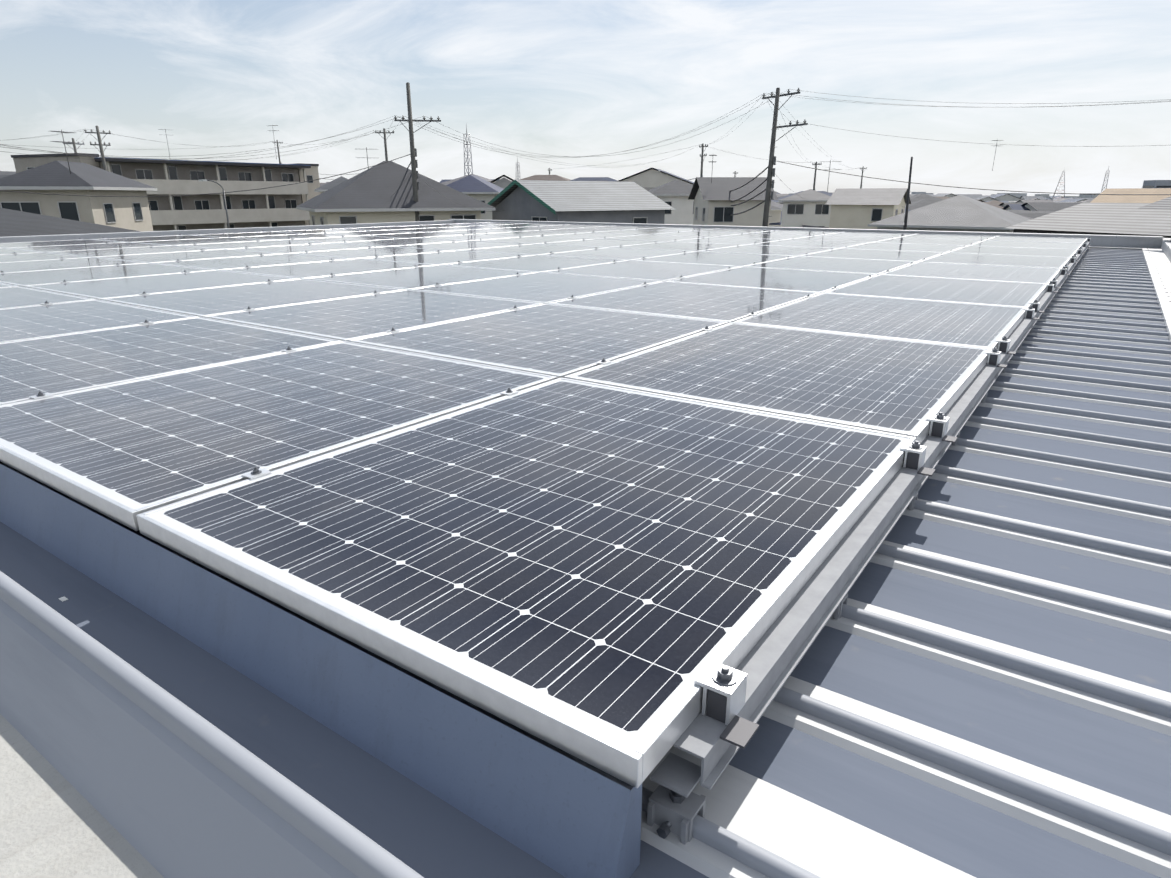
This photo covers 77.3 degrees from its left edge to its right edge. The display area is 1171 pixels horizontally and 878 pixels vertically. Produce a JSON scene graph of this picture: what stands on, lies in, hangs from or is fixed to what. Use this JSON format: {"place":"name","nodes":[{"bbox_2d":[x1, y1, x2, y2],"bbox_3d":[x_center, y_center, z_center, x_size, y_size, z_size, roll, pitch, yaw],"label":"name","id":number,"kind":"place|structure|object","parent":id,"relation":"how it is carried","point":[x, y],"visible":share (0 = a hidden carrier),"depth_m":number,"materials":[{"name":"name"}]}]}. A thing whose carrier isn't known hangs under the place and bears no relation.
{"place":"outdoors","nodes":[
{"label":"outdoors","id":0,"kind":"place"},
{"bbox_2d":[11,153,99,172],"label":"building","id":1,"kind":"structure","parent":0,"point":[24,162],"depth_m":69.24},
{"bbox_2d":[0,161,156,231],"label":"house","id":2,"kind":"structure","parent":0,"point":[88,180],"depth_m":40.17,"materials":[{"name":"grey paint"}]},
{"bbox_2d":[50,130,74,173],"bbox_3d":[-27.600,-15.235,38.897,0.695,2.200,1.388,1,18,2],"label":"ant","id":3,"kind":"object","parent":2,"relation":"on","point":[61,131],"visible":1,"depth_m":38.82,"materials":[{"name":"grey metal"}]},
{"bbox_2d":[314,176,347,192],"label":"house","id":4,"kind":"structure","parent":0,"point":[330,185],"depth_m":67.60,"materials":[{"name":"grey"}]},
{"bbox_2d":[446,175,502,219],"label":"blue house","id":5,"kind":"structure","parent":0,"point":[479,189],"depth_m":67.25,"materials":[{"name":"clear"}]},
{"bbox_2d":[491,175,513,188],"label":"house","id":6,"kind":"structure","parent":0,"point":[503,183],"depth_m":75.09,"materials":[{"name":"grey"}]},
{"bbox_2d":[491,180,673,223],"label":"house","id":7,"kind":"structure","parent":0,"point":[601,201],"depth_m":44.91,"materials":[{"name":"grey"}]},
{"bbox_2d":[481,180,620,214],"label":"roof trim","id":8,"kind":"structure","parent":7,"relation":"on","point":[539,200],"depth_m":43.52,"materials":[{"name":"metal"}]},
{"bbox_2d":[0,247,1170,877],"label":"roof","id":9,"kind":"structure","parent":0,"point":[978,683],"depth_m":1.46,"materials":[{"name":"metal"}]},
{"bbox_2d":[0,89,1170,214],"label":"wires","id":10,"kind":"object","parent":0,"point":[124,157],"visible":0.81,"depth_m":38.27,"materials":[{"name":"grey"}]},
{"bbox_2d":[0,0,1170,195],"label":"sky","id":11,"kind":"structure","parent":0,"point":[559,79],"materials":[{"name":"white"}]},
{"bbox_2d":[825,188,910,228],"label":"house","id":12,"kind":"structure","parent":0,"point":[857,208],"depth_m":71.97,"materials":[{"name":"beige"}]},
{"bbox_2d":[868,195,1030,232],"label":"house","id":13,"kind":"structure","parent":0,"point":[961,213],"depth_m":57.11,"materials":[{"name":"grey"}]},
{"bbox_2d":[1006,203,1170,237],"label":"house roof","id":14,"kind":"structure","parent":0,"point":[1131,219],"depth_m":33.16,"materials":[{"name":"grey"}]},
{"label":"ground","id":15,"kind":"structure","parent":0,"visible":0},
{"bbox_2d":[0,208,140,236],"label":"roof","id":16,"kind":"structure","parent":15,"relation":"on","point":[16,223],"depth_m":23.02,"materials":[{"name":"grey"}]},
{"bbox_2d":[63,138,84,152],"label":"pole","id":17,"kind":"object","parent":15,"relation":"on","point":[74,146],"visible":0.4,"depth_m":74.09,"materials":[{"name":"concrete"}]},
{"bbox_2d":[85,126,110,170],"bbox_3d":[-39.346,-20.053,60.645,0.425,10.915,1.817,23,29,50],"label":"pole","id":18,"kind":"object","parent":15,"relation":"on","point":[100,144],"visible":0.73,"depth_m":59.36,"materials":[{"name":"concrete"}]},
{"bbox_2d":[94,157,310,230],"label":"apartment","id":19,"kind":"structure","parent":15,"relation":"on","point":[270,207],"depth_m":78.15,"materials":[{"name":"beige concrete"}]},
{"bbox_2d":[296,163,320,225],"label":"apartment building","id":20,"kind":"structure","parent":19,"relation":"attached to","point":[312,173],"depth_m":87.65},
{"bbox_2d":[199,179,229,227],"bbox_3d":[-30.659,-17.954,60.795,2.053,6.837,0.575,3,19,9],"label":"lamp","id":21,"kind":"object","parent":15,"relation":"on","point":[224,200],"visible":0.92,"depth_m":60.25,"materials":[{"name":"grey metal"}]},
{"bbox_2d":[275,140,282,163],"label":"pole","id":22,"kind":"object","parent":15,"relation":"on","point":[278,151],"visible":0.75,"depth_m":121.42,"materials":[{"name":"concrete"}]},
{"bbox_2d":[375,128,393,160],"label":"pole","id":23,"kind":"object","parent":15,"relation":"on","point":[385,145],"visible":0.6,"depth_m":70.09,"materials":[{"name":"concrete"}]},
{"bbox_2d":[296,161,495,224],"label":"house","id":24,"kind":"structure","parent":15,"relation":"on","point":[367,196],"depth_m":42.92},
{"bbox_2d":[394,82,440,220],"bbox_3d":[-9.504,-14.383,42.618,2.613,11.554,0.382,-2,19,-6],"label":"pole","id":25,"kind":"object","parent":15,"relation":"on","point":[414,166],"visible":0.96,"depth_m":41.65,"materials":[{"name":"concrete"}]},
{"bbox_2d":[463,125,472,175],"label":"lattice tower","id":26,"kind":"structure","parent":15,"relation":"on","point":[467,147],"depth_m":138.44,"materials":[{"name":"grey metal"}]},
{"bbox_2d":[516,156,520,179],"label":"mast","id":27,"kind":"object","parent":15,"relation":"on","point":[517,162],"visible":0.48,"depth_m":243.17,"materials":[{"name":"grey metal"}]},
{"bbox_2d":[0,168,1090,227],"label":"town","id":28,"kind":"object","parent":15,"relation":"on","point":[649,179],"visible":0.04,"depth_m":100.78,"materials":[{"name":"grey"}]},
{"bbox_2d":[648,180,693,224],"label":"house","id":29,"kind":"structure","parent":15,"relation":"on","point":[674,194],"depth_m":71.43,"materials":[{"name":"beige"}]},
{"bbox_2d":[699,143,707,176],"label":"pole","id":30,"kind":"object","parent":15,"relation":"on","point":[702,160],"visible":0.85,"depth_m":84.97,"materials":[{"name":"concrete"}]},
{"bbox_2d":[688,177,778,226],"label":"house","id":31,"kind":"structure","parent":15,"relation":"on","point":[713,203],"depth_m":58.75,"materials":[{"name":"beige paint"}]},
{"bbox_2d":[762,87,807,226],"bbox_3d":[10.414,-13.298,40.209,0.488,11.027,3.500,-10,21,-28],"label":"pole","id":32,"kind":"object","parent":15,"relation":"on","point":[771,174],"visible":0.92,"depth_m":39.80,"materials":[{"name":"concrete"}]},
{"bbox_2d":[779,189,830,226],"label":"house","id":33,"kind":"structure","parent":15,"relation":"on","point":[798,211],"depth_m":88.09,"materials":[{"name":"beige paint"}]},
{"bbox_2d":[823,160,841,191],"bbox_3d":[16.125,-17.412,48.484,1.377,2.000,0.751,12,22,33],"label":"tv antenna","id":34,"kind":"object","parent":33,"relation":"on","point":[830,161],"visible":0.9,"depth_m":48.19,"materials":[{"name":"grey metal"}]},
{"bbox_2d":[812,162,821,189],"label":"pole","id":35,"kind":"object","parent":15,"relation":"on","point":[815,164],"visible":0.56,"depth_m":99.19,"materials":[{"name":"concrete"}]},
{"bbox_2d":[860,166,866,187],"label":"pole","id":36,"kind":"object","parent":15,"relation":"on","point":[861,182],"visible":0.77,"depth_m":141.92,"materials":[{"name":"concrete"}]},
{"bbox_2d":[903,157,912,229],"bbox_3d":[20.061,-13.306,46.069,0.624,8.352,0.208,12,22,33],"label":"dark pole","id":37,"kind":"object","parent":15,"relation":"on","point":[907,207],"visible":0.52,"depth_m":45.47,"materials":[{"name":"grey"}]},
{"bbox_2d":[775,192,1094,202],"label":"town","id":38,"kind":"object","parent":15,"relation":"on","point":[1006,198],"visible":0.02,"depth_m":309.11,"materials":[{"name":"grey"}]},
{"bbox_2d":[789,192,1099,199],"bbox_3d":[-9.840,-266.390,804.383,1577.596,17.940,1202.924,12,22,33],"label":"town","id":39,"kind":"object","parent":15,"relation":"on","point":[1048,197],"depth_m":549.37,"materials":[{"name":"grey"}]},
{"bbox_2d":[1052,167,1064,198],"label":"tower","id":40,"kind":"structure","parent":15,"relation":"on","point":[1060,184],"depth_m":417.82,"materials":[{"name":"grey metal"}]},
{"bbox_2d":[1101,167,1109,191],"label":"lattice tower","id":41,"kind":"structure","parent":15,"relation":"on","point":[1105,180],"depth_m":234.72,"materials":[{"name":"grey metal"}]},
{"bbox_2d":[1090,188,1170,202],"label":"roof","id":42,"kind":"structure","parent":15,"relation":"on","point":[1126,198],"depth_m":71.38,"materials":[{"name":"beige"}]},
{"bbox_2d":[1137,196,1170,208],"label":"house","id":43,"kind":"structure","parent":15,"relation":"on","point":[1165,203],"depth_m":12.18,"materials":[{"name":"grey metal"}]},
{"bbox_2d":[1142,180,1170,187],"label":"building","id":44,"kind":"structure","parent":15,"relation":"on","point":[1156,183],"depth_m":522.52,"materials":[{"name":"grey glass"}]},
{"bbox_3d":[-1.914,-0.083,11.180,17.260,4.300,17.680,12,22,33],"label":"building","id":45,"kind":"object","parent":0,"visible":0},
{"bbox_2d":[0,219,1170,877],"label":"roof edges","id":46,"kind":"object","parent":45,"relation":"on","point":[164,713],"visible":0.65,"depth_m":1.28,"materials":[{"name":"grey metal"}]},
{"bbox_2d":[58,596,67,601],"bbox_3d":[-1.231,0.377,1.726,0.022,0.002,0.012,12,22,33],"label":"bolt","id":47,"kind":"object","parent":46,"relation":"on","point":[64,598],"visible":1,"depth_m":1.73,"materials":[{"name":"white metal"}]},
{"bbox_2d":[0,221,1092,844],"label":"mounting hardware","id":48,"kind":"object","parent":46,"relation":"on","point":[722,727],"visible":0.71,"depth_m":1.39,"materials":[{"name":"metal"}]},
{"bbox_2d":[0,222,1086,787],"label":"panel frames","id":49,"kind":"structure","parent":48,"relation":"on","point":[598,750],"depth_m":1.72,"materials":[{"name":"silver metal"}]},
{"bbox_2d":[0,222,1085,750],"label":"glass panel","id":50,"kind":"object","parent":49,"relation":"in","point":[616,564],"visible":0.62,"depth_m":2.55,"materials":[{"name":"glass"}]}
]}

